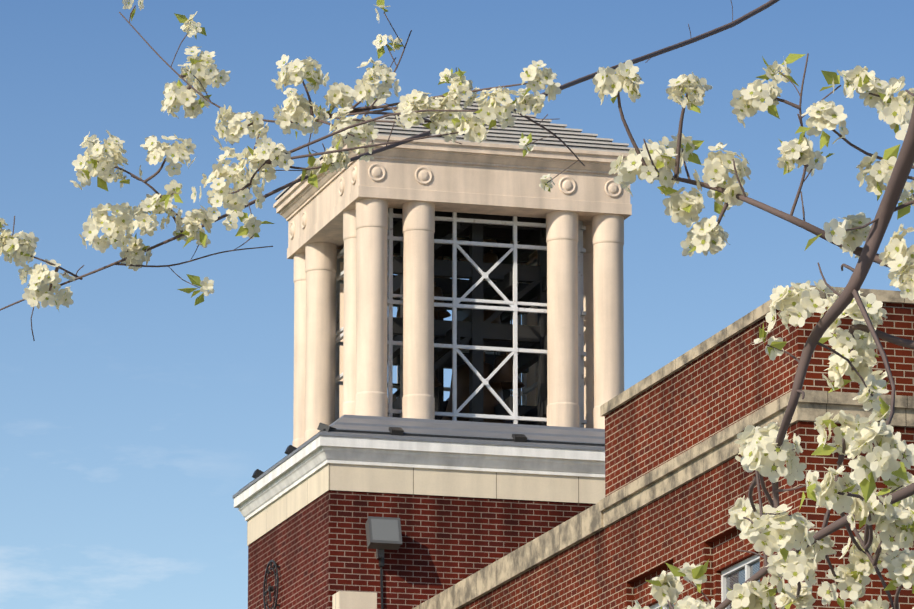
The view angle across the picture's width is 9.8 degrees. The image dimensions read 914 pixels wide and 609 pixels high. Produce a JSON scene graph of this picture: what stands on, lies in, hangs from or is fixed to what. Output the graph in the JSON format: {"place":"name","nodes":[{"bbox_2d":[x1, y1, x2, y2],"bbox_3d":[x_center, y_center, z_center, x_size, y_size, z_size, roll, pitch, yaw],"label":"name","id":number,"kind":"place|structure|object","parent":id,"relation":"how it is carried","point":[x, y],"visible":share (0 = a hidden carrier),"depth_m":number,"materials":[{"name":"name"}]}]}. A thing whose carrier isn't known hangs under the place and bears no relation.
{"place":"outdoors","nodes":[
{"label":"outdoors","id":0,"kind":"place"},
{"bbox_2d":[332,591,376,608],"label":"stone block","id":1,"kind":"structure","parent":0,"point":[352,600],"depth_m":68.25,"materials":[{"name":"stone"}]},
{"bbox_2d":[0,0,779,340],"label":"tree branches","id":2,"kind":"object","parent":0,"point":[384,112],"visible":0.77,"depth_m":9.91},
{"bbox_2d":[0,0,551,310],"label":"leaves","id":3,"kind":"object","parent":2,"relation":"attached to","point":[242,230],"visible":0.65,"depth_m":9.82,"materials":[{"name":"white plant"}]},
{"bbox_2d":[0,0,560,308],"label":"blossoms","id":4,"kind":"object","parent":2,"relation":"attached to","point":[298,113],"visible":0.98,"depth_m":9.81,"materials":[{"name":"white plant"}]},
{"bbox_2d":[0,0,913,608],"label":"sky","id":5,"kind":"structure","parent":0,"point":[135,414],"materials":[{"name":"blue"}]},
{"bbox_2d":[617,53,913,608],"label":"tree branches","id":6,"kind":"object","parent":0,"point":[867,253],"visible":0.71,"depth_m":6.69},
{"bbox_2d":[592,56,913,608],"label":"blossoms","id":7,"kind":"object","parent":6,"relation":"attached to","point":[862,435],"visible":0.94,"depth_m":6.88,"materials":[{"name":"white plant"}]},
{"bbox_2d":[602,53,913,608],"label":"leaves","id":8,"kind":"object","parent":6,"relation":"attached to","point":[867,487],"visible":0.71,"depth_m":6.92,"materials":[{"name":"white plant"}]},
{"bbox_3d":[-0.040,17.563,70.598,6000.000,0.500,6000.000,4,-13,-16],"label":"lawn","id":9,"kind":"structure","parent":0,"visible":0},
{"bbox_2d":[248,490,594,608],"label":"brick tower wall","id":10,"kind":"structure","parent":9,"relation":"on","point":[319,552],"depth_m":71.35,"materials":[{"name":"red brick"}]},
{"bbox_2d":[263,560,279,608],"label":"wall ornament","id":11,"kind":"object","parent":10,"relation":"attached to","point":[270,589],"visible":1,"depth_m":73.53,"materials":[{"name":"black metal"}]},
{"bbox_2d":[365,516,401,608],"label":"floodlight","id":12,"kind":"object","parent":10,"relation":"attached to","point":[382,533],"visible":1,"depth_m":70.80,"materials":[{"name":"grey metal"}]},
{"bbox_2d":[233,415,604,498],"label":"ledge roof","id":13,"kind":"structure","parent":10,"relation":"on","point":[470,429],"depth_m":71.81,"materials":[{"name":"grey metal"}]},
{"bbox_2d":[239,423,604,490],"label":"ledge spotlights","id":14,"kind":"object","parent":13,"relation":"on","point":[399,431],"visible":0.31,"depth_m":71.65,"materials":[{"name":"black metal"}]},
{"bbox_2d":[292,198,623,447],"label":"columns","id":15,"kind":"structure","parent":13,"relation":"on","point":[363,324],"depth_m":72.87,"materials":[{"name":"beige stone"}]},
{"bbox_2d":[273,136,631,264],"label":"entablature","id":16,"kind":"structure","parent":15,"relation":"on","point":[486,178],"depth_m":73.00,"materials":[{"name":"beige stone"}]},
{"bbox_2d":[289,163,621,238],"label":"round medallions","id":17,"kind":"object","parent":16,"relation":"attached to","point":[424,176],"visible":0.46,"depth_m":73.15,"materials":[{"name":"beige stone"}]},
{"bbox_2d":[275,98,642,200],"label":"roof","id":18,"kind":"structure","parent":16,"relation":"on","point":[571,138],"depth_m":73.35,"materials":[{"name":"grey metal"}]},
{"bbox_2d":[335,208,586,427],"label":"metal lattice","id":19,"kind":"object","parent":13,"relation":"on","point":[454,305],"visible":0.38,"depth_m":73.10,"materials":[{"name":"white metal"}]},
{"bbox_2d":[387,208,546,425],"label":"tower interior","id":20,"kind":"object","parent":13,"relation":"on","point":[474,328],"visible":0.31,"depth_m":73.63,"materials":[{"name":"metal"}]},
{"bbox_2d":[396,249,524,423],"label":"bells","id":21,"kind":"object","parent":20,"relation":"hanging from","point":[501,379],"visible":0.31,"depth_m":73.80,"materials":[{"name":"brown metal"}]},
{"bbox_2d":[247,463,604,545],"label":"stone band","id":22,"kind":"object","parent":10,"relation":"on","point":[420,481],"visible":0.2,"depth_m":71.66,"materials":[{"name":"beige stone"}]},
{"bbox_2d":[234,435,604,520],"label":"cornice","id":23,"kind":"structure","parent":22,"relation":"on","point":[294,470],"depth_m":71.65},
{"bbox_2d":[459,298,913,608],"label":"brick wing","id":24,"kind":"object","parent":9,"relation":"on","point":[711,393],"visible":0.54,"depth_m":59.67,"materials":[{"name":"red brick"}]},
{"bbox_2d":[413,285,913,608],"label":"stone trim","id":25,"kind":"structure","parent":24,"relation":"on","point":[710,453],"depth_m":60.76,"materials":[{"name":"beige stone"}]},
{"bbox_2d":[649,553,759,608],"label":"wing windows","id":26,"kind":"structure","parent":24,"relation":"attached to","point":[742,572],"depth_m":58.89,"materials":[{"name":"grey"}]}
]}

